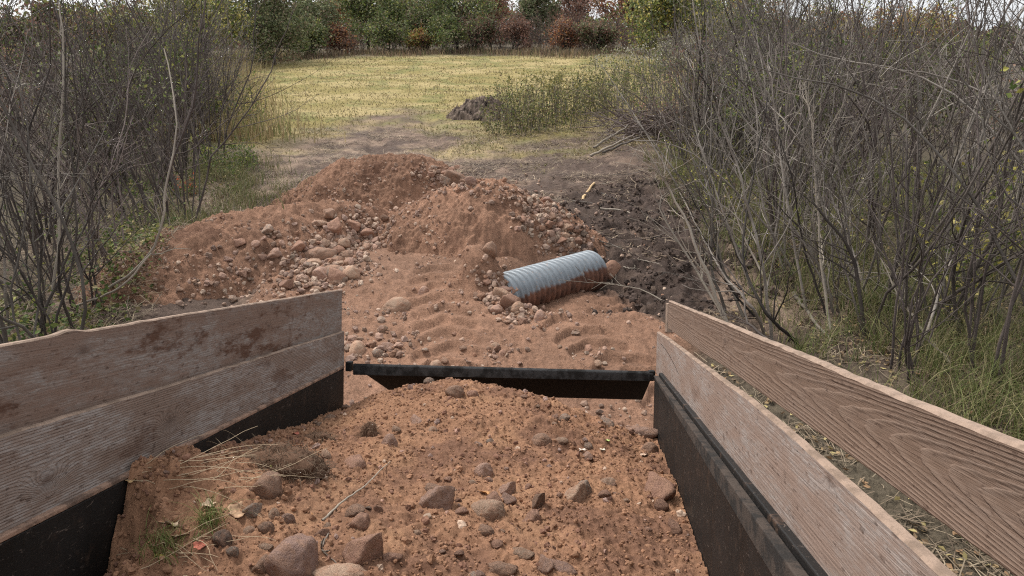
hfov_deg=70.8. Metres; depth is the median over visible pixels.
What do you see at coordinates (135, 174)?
bare shrub
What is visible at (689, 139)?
bare shrub
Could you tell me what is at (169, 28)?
bare shrub
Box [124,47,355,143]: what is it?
dry grass
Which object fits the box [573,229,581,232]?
stone
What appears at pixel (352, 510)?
stone
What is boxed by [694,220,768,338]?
fallen branch
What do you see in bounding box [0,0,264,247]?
bare shrub
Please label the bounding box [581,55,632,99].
weed clump
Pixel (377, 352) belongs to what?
stone
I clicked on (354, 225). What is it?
stone
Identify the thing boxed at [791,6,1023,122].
bare shrub
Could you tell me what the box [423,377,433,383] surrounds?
stone
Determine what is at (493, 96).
weed clump
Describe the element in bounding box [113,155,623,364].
rubble
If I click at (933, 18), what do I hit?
bare shrub
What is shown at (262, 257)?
stone
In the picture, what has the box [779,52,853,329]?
crooked branch
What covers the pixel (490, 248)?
stone
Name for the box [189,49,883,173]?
grass
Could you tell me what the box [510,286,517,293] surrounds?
stone
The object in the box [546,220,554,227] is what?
stone
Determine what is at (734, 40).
bare shrub
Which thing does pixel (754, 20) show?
bare shrub
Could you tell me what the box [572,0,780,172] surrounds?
bare shrub
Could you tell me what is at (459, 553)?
stone
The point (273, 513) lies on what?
stone
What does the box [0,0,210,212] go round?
bare shrub
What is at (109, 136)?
leafy bush
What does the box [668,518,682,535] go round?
stone
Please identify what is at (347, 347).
stone
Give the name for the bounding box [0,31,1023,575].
ground
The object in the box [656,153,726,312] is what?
crooked branch
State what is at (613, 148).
cut pole
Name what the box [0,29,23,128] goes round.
bare shrub
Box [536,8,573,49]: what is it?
bare shrub
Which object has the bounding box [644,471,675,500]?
stone
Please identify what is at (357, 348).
stone
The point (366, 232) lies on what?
stone
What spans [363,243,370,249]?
stone
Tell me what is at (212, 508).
grass
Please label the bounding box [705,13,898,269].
bare shrub
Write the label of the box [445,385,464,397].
stone
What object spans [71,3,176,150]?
bare shrub
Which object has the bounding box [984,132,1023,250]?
weed clump
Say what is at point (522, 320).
stone
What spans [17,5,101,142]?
bare shrub
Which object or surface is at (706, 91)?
bare shrub
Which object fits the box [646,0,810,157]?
bare shrub
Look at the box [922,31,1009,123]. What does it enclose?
leafy bush
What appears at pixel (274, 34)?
round bush
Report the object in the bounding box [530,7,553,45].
bare shrub
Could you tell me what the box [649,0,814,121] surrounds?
bare shrub
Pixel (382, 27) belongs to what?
round bush
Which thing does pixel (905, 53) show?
bare shrub
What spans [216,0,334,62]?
tree
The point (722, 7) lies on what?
tree
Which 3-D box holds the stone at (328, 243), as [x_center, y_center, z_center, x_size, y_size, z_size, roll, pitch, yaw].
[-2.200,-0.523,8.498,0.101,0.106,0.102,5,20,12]
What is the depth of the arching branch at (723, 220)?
8.52 m
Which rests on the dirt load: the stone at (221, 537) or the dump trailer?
the stone at (221, 537)
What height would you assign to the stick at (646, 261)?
0.107 m
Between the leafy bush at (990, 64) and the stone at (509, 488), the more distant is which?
the leafy bush at (990, 64)
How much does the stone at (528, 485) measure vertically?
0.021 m
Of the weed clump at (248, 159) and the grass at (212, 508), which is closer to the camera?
the grass at (212, 508)
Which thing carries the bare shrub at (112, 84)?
on the ground at (636, 335)
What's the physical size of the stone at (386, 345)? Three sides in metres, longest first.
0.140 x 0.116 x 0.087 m
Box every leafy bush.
[0,39,35,114]
[0,64,39,136]
[33,44,177,176]
[54,31,169,148]
[69,35,163,113]
[140,13,242,128]
[623,29,769,140]
[700,46,867,171]
[767,46,860,133]
[820,26,863,53]
[823,43,874,89]
[832,28,938,120]
[856,36,905,83]
[874,46,991,165]
[895,27,966,106]
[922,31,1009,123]
[943,27,990,86]
[954,38,1023,101]
[979,58,1023,155]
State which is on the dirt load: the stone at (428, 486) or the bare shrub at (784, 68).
the stone at (428, 486)
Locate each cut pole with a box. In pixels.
[590,135,632,156]
[593,124,628,148]
[601,137,639,153]
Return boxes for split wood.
[581,182,594,199]
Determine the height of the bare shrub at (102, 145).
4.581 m
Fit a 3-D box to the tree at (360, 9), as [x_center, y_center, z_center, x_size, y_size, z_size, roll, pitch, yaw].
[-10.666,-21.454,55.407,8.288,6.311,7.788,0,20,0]
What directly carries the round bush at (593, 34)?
on the ground at (636, 335)
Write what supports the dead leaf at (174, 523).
on the dirt load
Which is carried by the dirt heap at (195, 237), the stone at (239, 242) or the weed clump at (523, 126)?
the stone at (239, 242)
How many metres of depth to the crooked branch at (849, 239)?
7.01 m
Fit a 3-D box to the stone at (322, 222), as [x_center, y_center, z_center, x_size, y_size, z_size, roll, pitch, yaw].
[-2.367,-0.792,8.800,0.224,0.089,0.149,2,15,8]
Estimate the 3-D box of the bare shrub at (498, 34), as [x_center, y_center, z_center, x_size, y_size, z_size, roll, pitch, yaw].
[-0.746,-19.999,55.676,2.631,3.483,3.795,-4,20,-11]
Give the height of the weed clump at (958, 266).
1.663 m
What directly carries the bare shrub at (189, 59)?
on the ground at (636, 335)
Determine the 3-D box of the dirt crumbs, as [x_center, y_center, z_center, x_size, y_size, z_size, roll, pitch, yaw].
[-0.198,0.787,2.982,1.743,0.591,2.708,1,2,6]
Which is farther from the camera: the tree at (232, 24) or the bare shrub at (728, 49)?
the tree at (232, 24)
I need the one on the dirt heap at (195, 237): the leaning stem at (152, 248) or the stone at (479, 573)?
the leaning stem at (152, 248)
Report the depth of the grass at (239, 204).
12.21 m
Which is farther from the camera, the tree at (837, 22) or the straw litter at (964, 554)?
the tree at (837, 22)
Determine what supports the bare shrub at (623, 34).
on the ground at (636, 335)
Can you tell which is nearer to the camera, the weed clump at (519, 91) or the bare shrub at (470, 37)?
the weed clump at (519, 91)
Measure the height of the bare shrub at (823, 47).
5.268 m
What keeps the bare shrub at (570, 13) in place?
on the ground at (636, 335)
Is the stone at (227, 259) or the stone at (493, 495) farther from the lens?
the stone at (227, 259)
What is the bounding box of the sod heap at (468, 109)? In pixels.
[438,93,522,121]
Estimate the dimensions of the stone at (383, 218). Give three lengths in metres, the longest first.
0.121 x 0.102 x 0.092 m
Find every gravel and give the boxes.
[39,152,739,426]
[136,377,688,575]
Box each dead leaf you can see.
[158,520,178,525]
[193,540,205,549]
[202,498,215,505]
[227,501,244,517]
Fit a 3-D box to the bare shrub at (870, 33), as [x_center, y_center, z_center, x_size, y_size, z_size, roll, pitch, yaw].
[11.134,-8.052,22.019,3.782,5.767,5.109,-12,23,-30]
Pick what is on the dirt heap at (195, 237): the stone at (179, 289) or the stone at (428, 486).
the stone at (179, 289)
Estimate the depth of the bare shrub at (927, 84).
8.99 m
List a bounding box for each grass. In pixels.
[5,42,961,81]
[44,144,319,256]
[116,426,326,575]
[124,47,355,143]
[128,485,251,573]
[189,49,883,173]
[643,135,1023,543]
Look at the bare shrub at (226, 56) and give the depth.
21.50 m
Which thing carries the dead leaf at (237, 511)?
on the dirt load
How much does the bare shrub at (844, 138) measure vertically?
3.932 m
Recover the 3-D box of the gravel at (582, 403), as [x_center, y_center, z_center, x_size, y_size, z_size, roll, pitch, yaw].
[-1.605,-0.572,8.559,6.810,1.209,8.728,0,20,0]
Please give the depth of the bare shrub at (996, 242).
5.54 m
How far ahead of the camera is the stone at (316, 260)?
8.08 m
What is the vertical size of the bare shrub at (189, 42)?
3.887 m
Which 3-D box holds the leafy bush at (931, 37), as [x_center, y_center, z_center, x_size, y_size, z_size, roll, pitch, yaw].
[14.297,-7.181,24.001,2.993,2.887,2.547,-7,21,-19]
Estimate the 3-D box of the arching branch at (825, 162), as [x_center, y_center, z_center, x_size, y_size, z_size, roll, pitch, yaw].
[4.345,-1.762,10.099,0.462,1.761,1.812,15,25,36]
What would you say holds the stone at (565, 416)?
on the dirt load
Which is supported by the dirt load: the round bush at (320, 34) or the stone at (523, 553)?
the stone at (523, 553)
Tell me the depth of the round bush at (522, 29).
53.79 m
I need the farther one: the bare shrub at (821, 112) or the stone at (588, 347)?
the bare shrub at (821, 112)
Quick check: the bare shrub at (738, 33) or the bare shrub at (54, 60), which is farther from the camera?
the bare shrub at (738, 33)
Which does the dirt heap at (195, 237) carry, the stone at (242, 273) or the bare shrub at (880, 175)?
the stone at (242, 273)
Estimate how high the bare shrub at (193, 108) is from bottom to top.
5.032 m
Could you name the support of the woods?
on the ground at (636, 335)
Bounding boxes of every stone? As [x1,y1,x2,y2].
[176,287,183,291]
[211,529,232,547]
[223,256,233,261]
[225,546,238,557]
[228,295,237,302]
[233,238,245,246]
[239,270,246,277]
[242,503,262,517]
[243,526,255,534]
[248,471,282,499]
[251,240,260,247]
[251,554,267,574]
[257,254,266,260]
[257,521,274,533]
[258,543,272,550]
[261,224,273,234]
[264,533,318,575]
[267,247,280,258]
[268,508,279,519]
[279,279,293,289]
[282,513,295,523]
[290,240,305,251]
[303,262,311,267]
[304,249,313,258]
[306,258,322,265]
[306,266,315,275]
[309,247,337,260]
[312,220,320,226]
[312,266,328,279]
[312,563,366,575]
[313,286,322,291]
[314,528,329,536]
[316,220,327,226]
[320,449,330,458]
[321,239,330,247]
[323,208,335,218]
[323,414,335,419]
[327,217,341,234]
[328,264,339,268]
[328,267,345,280]
[329,280,342,284]
[332,245,345,252]
[338,238,350,248]
[341,250,353,257]
[342,532,383,565]
[343,265,359,279]
[344,257,353,265]
[344,344,349,351]
[344,454,365,468]
[345,220,360,231]
[345,503,364,516]
[347,335,356,341]
[348,512,369,531]
[349,341,364,356]
[359,228,373,235]
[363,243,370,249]
[370,236,379,242]
[372,349,382,356]
[373,505,382,511]
[380,214,388,221]
[380,342,393,351]
[381,433,397,446]
[382,297,410,311]
[382,552,402,562]
[392,425,400,432]
[410,414,421,423]
[413,530,421,534]
[418,286,428,294]
[419,486,454,509]
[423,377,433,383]
[425,483,438,490]
[428,171,434,177]
[428,426,437,431]
[430,360,441,365]
[439,174,450,184]
[441,357,448,363]
[443,170,462,183]
[443,476,451,481]
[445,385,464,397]
[454,550,463,555]
[455,506,468,514]
[459,344,468,350]
[464,176,476,185]
[466,390,478,396]
[471,499,505,521]
[473,462,493,476]
[475,570,484,575]
[478,524,493,536]
[482,278,491,285]
[483,241,496,258]
[486,491,501,501]
[488,561,517,575]
[490,304,502,314]
[491,539,502,548]
[492,287,509,297]
[494,345,500,351]
[498,286,512,291]
[498,350,505,355]
[498,481,515,494]
[499,294,520,309]
[501,492,516,505]
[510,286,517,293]
[510,301,523,312]
[512,547,534,559]
[514,226,520,230]
[518,318,527,324]
[519,215,526,222]
[520,224,526,230]
[522,509,540,523]
[525,483,531,489]
[531,433,551,446]
[532,493,544,508]
[534,310,545,321]
[537,554,554,573]
[542,196,551,201]
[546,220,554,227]
[547,211,555,220]
[550,558,577,575]
[555,220,562,227]
[556,437,567,444]
[557,236,567,243]
[559,413,569,420]
[561,223,570,231]
[562,232,570,237]
[564,483,586,502]
[567,223,573,230]
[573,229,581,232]
[574,237,582,243]
[578,480,591,495]
[583,451,592,460]
[584,442,592,449]
[585,344,591,351]
[594,360,602,366]
[597,489,611,497]
[600,416,614,426]
[601,477,616,485]
[606,260,620,279]
[625,425,657,438]
[640,442,658,452]
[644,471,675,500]
[644,526,652,531]
[654,499,668,510]
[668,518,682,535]
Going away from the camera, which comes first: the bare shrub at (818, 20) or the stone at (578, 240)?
the stone at (578, 240)
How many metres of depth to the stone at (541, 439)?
3.13 m
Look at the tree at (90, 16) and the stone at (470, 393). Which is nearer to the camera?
the stone at (470, 393)
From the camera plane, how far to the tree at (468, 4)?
55.34 m
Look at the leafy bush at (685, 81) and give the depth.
17.34 m
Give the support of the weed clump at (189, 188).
on the ground at (636, 335)
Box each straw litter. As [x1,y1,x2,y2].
[202,125,876,276]
[694,197,1023,575]
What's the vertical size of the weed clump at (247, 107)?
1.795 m
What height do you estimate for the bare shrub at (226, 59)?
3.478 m
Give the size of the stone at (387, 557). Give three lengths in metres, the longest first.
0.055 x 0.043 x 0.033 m
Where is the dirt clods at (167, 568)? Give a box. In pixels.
[103,377,701,575]
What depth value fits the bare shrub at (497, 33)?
55.37 m
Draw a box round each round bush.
[232,7,312,64]
[279,11,334,54]
[312,19,360,53]
[344,3,417,50]
[401,22,443,51]
[420,9,474,50]
[456,10,499,49]
[489,11,538,50]
[542,13,582,49]
[571,17,620,49]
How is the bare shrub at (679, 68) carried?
on the ground at (636, 335)
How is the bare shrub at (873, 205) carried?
on the ground at (636, 335)
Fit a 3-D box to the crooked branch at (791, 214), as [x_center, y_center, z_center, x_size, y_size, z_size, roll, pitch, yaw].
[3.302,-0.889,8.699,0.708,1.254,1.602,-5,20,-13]
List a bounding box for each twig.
[320,531,336,562]
[321,461,390,520]
[565,266,662,300]
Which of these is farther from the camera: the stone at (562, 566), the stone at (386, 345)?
the stone at (386, 345)
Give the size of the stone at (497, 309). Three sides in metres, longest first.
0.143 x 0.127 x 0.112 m
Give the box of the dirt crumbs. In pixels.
[117,379,708,575]
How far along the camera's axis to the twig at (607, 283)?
6.57 m
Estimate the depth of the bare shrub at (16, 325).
5.93 m
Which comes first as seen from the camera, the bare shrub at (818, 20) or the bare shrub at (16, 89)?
the bare shrub at (16, 89)
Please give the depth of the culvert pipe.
7.88 m
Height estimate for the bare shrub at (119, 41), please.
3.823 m
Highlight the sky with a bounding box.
[0,0,1023,30]
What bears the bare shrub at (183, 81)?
on the ground at (636, 335)
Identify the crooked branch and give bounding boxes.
[615,136,727,321]
[626,160,723,320]
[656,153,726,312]
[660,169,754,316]
[661,167,744,317]
[676,48,768,291]
[698,84,802,339]
[718,59,847,315]
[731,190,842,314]
[754,162,835,266]
[755,92,866,293]
[759,34,807,310]
[768,49,855,281]
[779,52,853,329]
[779,136,865,335]
[793,122,874,311]
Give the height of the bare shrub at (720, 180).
3.071 m
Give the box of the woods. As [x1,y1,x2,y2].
[51,8,1023,53]
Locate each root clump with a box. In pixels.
[229,429,344,490]
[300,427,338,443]
[358,419,379,436]
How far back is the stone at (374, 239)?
9.03 m
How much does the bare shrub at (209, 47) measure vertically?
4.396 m
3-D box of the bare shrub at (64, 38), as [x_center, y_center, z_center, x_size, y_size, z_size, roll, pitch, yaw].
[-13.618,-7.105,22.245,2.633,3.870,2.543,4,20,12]
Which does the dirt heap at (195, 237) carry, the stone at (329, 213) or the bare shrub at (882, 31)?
the stone at (329, 213)
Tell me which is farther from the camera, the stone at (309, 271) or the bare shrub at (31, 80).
the bare shrub at (31, 80)
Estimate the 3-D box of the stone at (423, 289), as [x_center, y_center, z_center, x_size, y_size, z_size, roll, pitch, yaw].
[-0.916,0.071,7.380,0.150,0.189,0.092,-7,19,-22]
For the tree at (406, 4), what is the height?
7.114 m
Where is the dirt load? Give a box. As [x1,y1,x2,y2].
[104,379,707,575]
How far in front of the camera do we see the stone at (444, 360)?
5.79 m
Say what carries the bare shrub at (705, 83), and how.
on the ground at (636, 335)
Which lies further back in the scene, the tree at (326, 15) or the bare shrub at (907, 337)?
the tree at (326, 15)
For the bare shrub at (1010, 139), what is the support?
on the ground at (636, 335)
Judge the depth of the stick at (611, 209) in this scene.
11.09 m
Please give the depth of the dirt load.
2.38 m
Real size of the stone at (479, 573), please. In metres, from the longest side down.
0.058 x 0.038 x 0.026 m
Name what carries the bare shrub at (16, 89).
on the ground at (636, 335)
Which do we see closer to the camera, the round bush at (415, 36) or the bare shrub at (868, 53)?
the bare shrub at (868, 53)
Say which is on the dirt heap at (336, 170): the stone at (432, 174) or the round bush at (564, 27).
the stone at (432, 174)
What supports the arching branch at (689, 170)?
on the ground at (636, 335)
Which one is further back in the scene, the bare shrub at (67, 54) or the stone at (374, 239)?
the bare shrub at (67, 54)
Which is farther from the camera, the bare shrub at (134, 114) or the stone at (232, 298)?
the bare shrub at (134, 114)
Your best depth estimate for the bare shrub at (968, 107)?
7.37 m
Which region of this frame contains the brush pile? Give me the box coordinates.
[571,82,736,147]
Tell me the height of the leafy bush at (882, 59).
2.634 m
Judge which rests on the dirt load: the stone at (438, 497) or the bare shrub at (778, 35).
the stone at (438, 497)
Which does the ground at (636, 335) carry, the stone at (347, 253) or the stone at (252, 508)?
the stone at (347, 253)
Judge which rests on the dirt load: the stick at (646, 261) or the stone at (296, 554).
the stone at (296, 554)
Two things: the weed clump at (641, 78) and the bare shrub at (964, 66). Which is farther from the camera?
the weed clump at (641, 78)
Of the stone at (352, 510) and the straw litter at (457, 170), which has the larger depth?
the straw litter at (457, 170)
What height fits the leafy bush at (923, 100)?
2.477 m
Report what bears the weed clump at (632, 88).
on the ground at (636, 335)
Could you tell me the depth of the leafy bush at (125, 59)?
19.37 m
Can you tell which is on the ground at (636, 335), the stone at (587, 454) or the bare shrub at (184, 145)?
the bare shrub at (184, 145)
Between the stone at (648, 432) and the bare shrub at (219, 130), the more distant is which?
the bare shrub at (219, 130)
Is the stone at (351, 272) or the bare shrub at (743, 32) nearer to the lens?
the stone at (351, 272)
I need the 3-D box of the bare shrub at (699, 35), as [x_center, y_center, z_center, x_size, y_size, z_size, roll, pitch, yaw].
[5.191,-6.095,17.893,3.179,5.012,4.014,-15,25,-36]
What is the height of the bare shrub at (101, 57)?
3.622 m
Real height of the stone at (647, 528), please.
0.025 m
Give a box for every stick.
[600,207,629,212]
[637,257,658,263]
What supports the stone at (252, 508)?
on the dirt load
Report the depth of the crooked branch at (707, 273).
6.43 m
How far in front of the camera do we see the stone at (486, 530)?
2.25 m
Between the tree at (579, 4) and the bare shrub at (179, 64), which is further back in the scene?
the tree at (579, 4)
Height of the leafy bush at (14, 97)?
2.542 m
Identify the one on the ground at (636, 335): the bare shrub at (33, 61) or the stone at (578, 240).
the bare shrub at (33, 61)
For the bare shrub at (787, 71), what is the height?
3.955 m
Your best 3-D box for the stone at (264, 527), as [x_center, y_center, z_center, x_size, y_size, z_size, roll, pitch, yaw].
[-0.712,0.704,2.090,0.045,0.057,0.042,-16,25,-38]
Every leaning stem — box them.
[46,1,80,318]
[94,48,184,297]
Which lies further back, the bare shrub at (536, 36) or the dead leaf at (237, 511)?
the bare shrub at (536, 36)
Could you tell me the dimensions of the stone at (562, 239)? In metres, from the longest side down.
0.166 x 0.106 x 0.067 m
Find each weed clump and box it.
[172,172,196,195]
[197,131,262,176]
[219,70,268,131]
[475,96,543,135]
[479,81,538,120]
[485,82,553,136]
[494,69,551,118]
[501,73,566,128]
[521,63,577,118]
[525,75,587,131]
[540,70,600,125]
[553,62,602,117]
[555,77,614,121]
[572,64,625,115]
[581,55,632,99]
[589,45,657,122]
[590,53,648,111]
[604,39,683,123]
[611,50,668,102]
[621,38,684,111]
[631,34,705,130]
[649,33,710,114]
[649,34,739,138]
[672,33,768,137]
[911,161,1023,326]
[953,139,1023,289]
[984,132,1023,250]
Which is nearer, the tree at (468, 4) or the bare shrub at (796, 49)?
the bare shrub at (796, 49)
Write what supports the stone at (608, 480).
on the dirt load
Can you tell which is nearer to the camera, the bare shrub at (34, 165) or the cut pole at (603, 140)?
the bare shrub at (34, 165)
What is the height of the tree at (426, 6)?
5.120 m
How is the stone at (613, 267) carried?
on the ground at (636, 335)
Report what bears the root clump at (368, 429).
on the dirt load
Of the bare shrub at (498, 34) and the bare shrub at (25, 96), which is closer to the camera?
the bare shrub at (25, 96)
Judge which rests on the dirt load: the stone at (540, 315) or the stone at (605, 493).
the stone at (605, 493)
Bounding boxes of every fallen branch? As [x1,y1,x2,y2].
[76,253,151,306]
[679,192,765,335]
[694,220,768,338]
[708,97,807,347]
[792,291,857,340]
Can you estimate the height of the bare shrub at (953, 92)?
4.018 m
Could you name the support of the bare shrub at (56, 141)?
on the ground at (636, 335)
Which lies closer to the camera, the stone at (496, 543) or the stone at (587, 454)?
the stone at (496, 543)
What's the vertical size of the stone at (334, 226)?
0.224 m
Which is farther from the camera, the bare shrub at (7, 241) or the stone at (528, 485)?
the bare shrub at (7, 241)
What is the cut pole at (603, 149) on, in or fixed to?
on the ground at (636, 335)
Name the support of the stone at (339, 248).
on the ground at (636, 335)
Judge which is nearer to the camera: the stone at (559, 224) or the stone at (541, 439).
the stone at (541, 439)
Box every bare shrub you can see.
[0,0,125,182]
[0,0,144,217]
[0,0,157,342]
[0,0,160,343]
[0,0,169,187]
[0,0,182,208]
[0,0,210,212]
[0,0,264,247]
[0,0,284,227]
[0,1,79,130]
[0,2,77,168]
[0,22,159,271]
[0,28,89,198]
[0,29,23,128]
[0,36,29,325]
[0,36,102,261]
[0,41,123,307]
[0,47,46,147]
[0,77,88,176]
[0,79,161,312]
[1,0,130,158]
[2,0,318,230]
[3,2,58,108]
[8,0,179,168]
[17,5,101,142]
[22,11,93,116]
[26,1,210,172]
[28,0,96,106]
[31,0,173,177]
[39,0,197,115]
[41,3,229,181]
[61,0,184,102]
[66,0,263,194]
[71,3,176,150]
[77,0,245,140]
[91,0,198,112]
[97,1,224,64]
[104,2,210,143]
[104,2,258,123]
[106,0,211,111]
[109,0,181,71]
[111,0,339,166]
[111,3,244,153]
[113,0,176,116]
[117,0,265,129]
[127,0,224,118]
[128,0,236,114]
[133,0,247,85]
[139,0,284,109]
[145,4,222,88]
[150,0,263,115]
[150,2,229,77]
[160,0,264,115]
[162,0,266,119]
[193,0,262,140]
[356,24,372,49]
[412,23,429,51]
[457,6,500,49]
[458,18,486,49]
[487,5,516,50]
[492,12,504,48]
[504,5,539,49]
[516,12,551,49]
[520,17,541,44]
[528,23,544,47]
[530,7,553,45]
[532,6,554,47]
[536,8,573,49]
[550,13,583,50]
[552,0,588,48]
[556,4,584,48]
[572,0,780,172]
[581,0,772,150]
[589,0,956,287]
[591,10,624,45]
[591,13,627,43]
[606,2,752,163]
[608,0,775,130]
[610,17,636,46]
[614,14,637,47]
[621,25,639,48]
[622,11,643,49]
[636,0,840,190]
[643,0,788,134]
[646,0,803,138]
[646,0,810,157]
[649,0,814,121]
[651,17,719,154]
[660,0,832,166]
[660,0,942,179]
[660,1,801,140]
[667,0,832,186]
[670,8,817,219]
[673,0,795,97]
[673,0,888,175]
[674,0,870,194]
[681,0,831,150]
[686,0,1023,305]
[687,0,793,139]
[688,0,822,174]
[692,0,1003,248]
[693,0,961,190]
[697,1,774,121]
[700,1,793,112]
[702,0,879,136]
[702,0,964,202]
[703,0,764,81]
[703,0,783,60]
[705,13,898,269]
[715,0,851,146]
[726,0,831,48]
[728,0,995,220]
[729,0,978,208]
[738,0,971,151]
[747,0,1023,266]
[750,0,951,313]
[754,0,1023,184]
[760,0,862,53]
[767,0,893,123]
[784,0,991,149]
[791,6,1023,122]
[791,9,1023,386]
[797,0,981,167]
[797,1,911,80]
[806,0,946,113]
[806,0,1021,157]
[812,0,1023,390]
[819,0,1023,240]
[824,4,1023,160]
[829,0,1023,172]
[841,0,1023,228]
[847,0,1023,287]
[849,0,1023,347]
[855,0,1023,331]
[874,1,1023,172]
[876,0,975,59]
[895,0,992,115]
[914,0,1023,123]
[917,41,1019,93]
[987,0,1023,67]
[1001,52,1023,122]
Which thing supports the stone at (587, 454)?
on the dirt load
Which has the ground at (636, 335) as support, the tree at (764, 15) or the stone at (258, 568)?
the tree at (764, 15)
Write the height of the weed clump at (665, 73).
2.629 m
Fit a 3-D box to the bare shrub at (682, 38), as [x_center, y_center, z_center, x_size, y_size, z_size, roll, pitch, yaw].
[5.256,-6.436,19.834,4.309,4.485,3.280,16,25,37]
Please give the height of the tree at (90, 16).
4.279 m
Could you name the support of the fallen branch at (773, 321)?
on the ground at (636, 335)
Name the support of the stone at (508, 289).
on the ground at (636, 335)
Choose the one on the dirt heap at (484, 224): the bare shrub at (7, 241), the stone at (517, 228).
the stone at (517, 228)
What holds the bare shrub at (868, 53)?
on the ground at (636, 335)
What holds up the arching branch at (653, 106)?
on the ground at (636, 335)
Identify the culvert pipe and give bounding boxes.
[503,250,607,305]
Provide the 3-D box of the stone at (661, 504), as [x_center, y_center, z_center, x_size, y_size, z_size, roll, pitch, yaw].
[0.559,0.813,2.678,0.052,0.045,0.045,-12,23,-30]
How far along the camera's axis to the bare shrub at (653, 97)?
14.36 m
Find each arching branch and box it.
[600,64,680,190]
[617,88,695,198]
[627,42,671,157]
[635,48,710,209]
[665,122,720,238]
[683,134,745,261]
[704,104,766,236]
[707,184,768,286]
[797,196,876,332]
[807,94,859,236]
[858,240,952,363]
[893,196,997,348]
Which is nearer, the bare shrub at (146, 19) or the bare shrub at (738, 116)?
the bare shrub at (738, 116)
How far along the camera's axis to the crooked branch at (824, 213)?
8.04 m
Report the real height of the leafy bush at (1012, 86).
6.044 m
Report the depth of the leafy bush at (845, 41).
28.76 m
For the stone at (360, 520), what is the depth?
2.17 m
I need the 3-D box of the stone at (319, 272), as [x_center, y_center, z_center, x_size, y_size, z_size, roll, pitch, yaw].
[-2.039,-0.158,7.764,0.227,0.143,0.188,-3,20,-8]
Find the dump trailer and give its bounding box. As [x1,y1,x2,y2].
[0,290,1023,575]
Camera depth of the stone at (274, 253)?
8.13 m
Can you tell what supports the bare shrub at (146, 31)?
on the ground at (636, 335)
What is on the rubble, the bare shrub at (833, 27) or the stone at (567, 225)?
the stone at (567, 225)
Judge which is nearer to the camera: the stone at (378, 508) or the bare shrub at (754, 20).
the stone at (378, 508)
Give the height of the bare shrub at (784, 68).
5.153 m
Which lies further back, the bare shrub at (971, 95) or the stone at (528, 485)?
the bare shrub at (971, 95)
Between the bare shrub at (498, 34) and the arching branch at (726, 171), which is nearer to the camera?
the arching branch at (726, 171)
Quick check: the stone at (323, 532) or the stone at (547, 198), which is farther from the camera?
the stone at (547, 198)
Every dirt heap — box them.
[71,198,392,311]
[267,153,450,210]
[377,178,608,261]
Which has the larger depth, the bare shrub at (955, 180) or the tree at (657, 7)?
the tree at (657, 7)
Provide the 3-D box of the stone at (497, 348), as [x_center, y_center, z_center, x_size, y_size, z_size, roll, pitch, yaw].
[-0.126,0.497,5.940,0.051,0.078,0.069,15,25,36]
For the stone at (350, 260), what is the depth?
8.13 m
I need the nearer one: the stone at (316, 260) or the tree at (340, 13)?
the stone at (316, 260)
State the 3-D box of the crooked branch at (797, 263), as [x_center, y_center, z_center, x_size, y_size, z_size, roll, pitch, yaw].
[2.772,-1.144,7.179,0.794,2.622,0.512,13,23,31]
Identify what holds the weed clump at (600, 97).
on the ground at (636, 335)
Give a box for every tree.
[0,0,102,95]
[53,0,172,61]
[138,0,263,53]
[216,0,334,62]
[277,0,345,54]
[325,0,359,39]
[334,0,420,49]
[377,0,421,45]
[385,0,507,50]
[395,0,465,49]
[457,0,515,46]
[508,0,563,47]
[537,0,614,46]
[584,0,640,47]
[605,0,735,64]
[666,0,760,60]
[716,0,791,53]
[792,1,872,45]
[862,1,963,64]
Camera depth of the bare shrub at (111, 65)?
14.45 m
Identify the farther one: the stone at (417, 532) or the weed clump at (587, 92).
the weed clump at (587, 92)
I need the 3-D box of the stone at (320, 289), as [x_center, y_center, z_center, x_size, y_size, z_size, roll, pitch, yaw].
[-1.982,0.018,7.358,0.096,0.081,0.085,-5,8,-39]
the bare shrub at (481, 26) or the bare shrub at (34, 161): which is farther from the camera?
the bare shrub at (481, 26)
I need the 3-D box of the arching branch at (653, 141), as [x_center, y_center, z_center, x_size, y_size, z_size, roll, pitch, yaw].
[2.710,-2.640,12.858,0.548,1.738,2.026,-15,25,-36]
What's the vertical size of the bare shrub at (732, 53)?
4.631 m
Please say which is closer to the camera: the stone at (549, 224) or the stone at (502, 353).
the stone at (502, 353)
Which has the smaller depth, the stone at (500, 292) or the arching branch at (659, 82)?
the stone at (500, 292)
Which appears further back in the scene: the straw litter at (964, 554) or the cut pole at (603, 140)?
the cut pole at (603, 140)
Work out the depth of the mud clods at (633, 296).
8.90 m
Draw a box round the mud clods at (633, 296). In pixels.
[552,174,853,352]
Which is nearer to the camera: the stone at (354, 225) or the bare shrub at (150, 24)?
the stone at (354, 225)
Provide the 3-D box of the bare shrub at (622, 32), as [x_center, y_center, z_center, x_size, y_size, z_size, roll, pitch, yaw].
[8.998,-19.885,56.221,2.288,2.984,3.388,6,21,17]
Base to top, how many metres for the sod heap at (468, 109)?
1.332 m
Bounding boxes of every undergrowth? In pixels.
[0,137,259,341]
[656,98,1023,275]
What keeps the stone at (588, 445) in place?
on the dirt load
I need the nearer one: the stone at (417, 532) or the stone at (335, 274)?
the stone at (417, 532)
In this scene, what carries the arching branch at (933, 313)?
on the ground at (636, 335)
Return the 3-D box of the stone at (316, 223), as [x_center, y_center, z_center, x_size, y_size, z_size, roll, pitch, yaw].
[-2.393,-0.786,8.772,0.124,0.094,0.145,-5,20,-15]
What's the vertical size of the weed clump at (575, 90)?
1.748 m
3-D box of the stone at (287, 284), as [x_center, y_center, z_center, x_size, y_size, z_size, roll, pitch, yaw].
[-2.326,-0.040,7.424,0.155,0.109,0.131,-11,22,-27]
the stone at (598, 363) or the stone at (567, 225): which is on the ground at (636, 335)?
the stone at (598, 363)

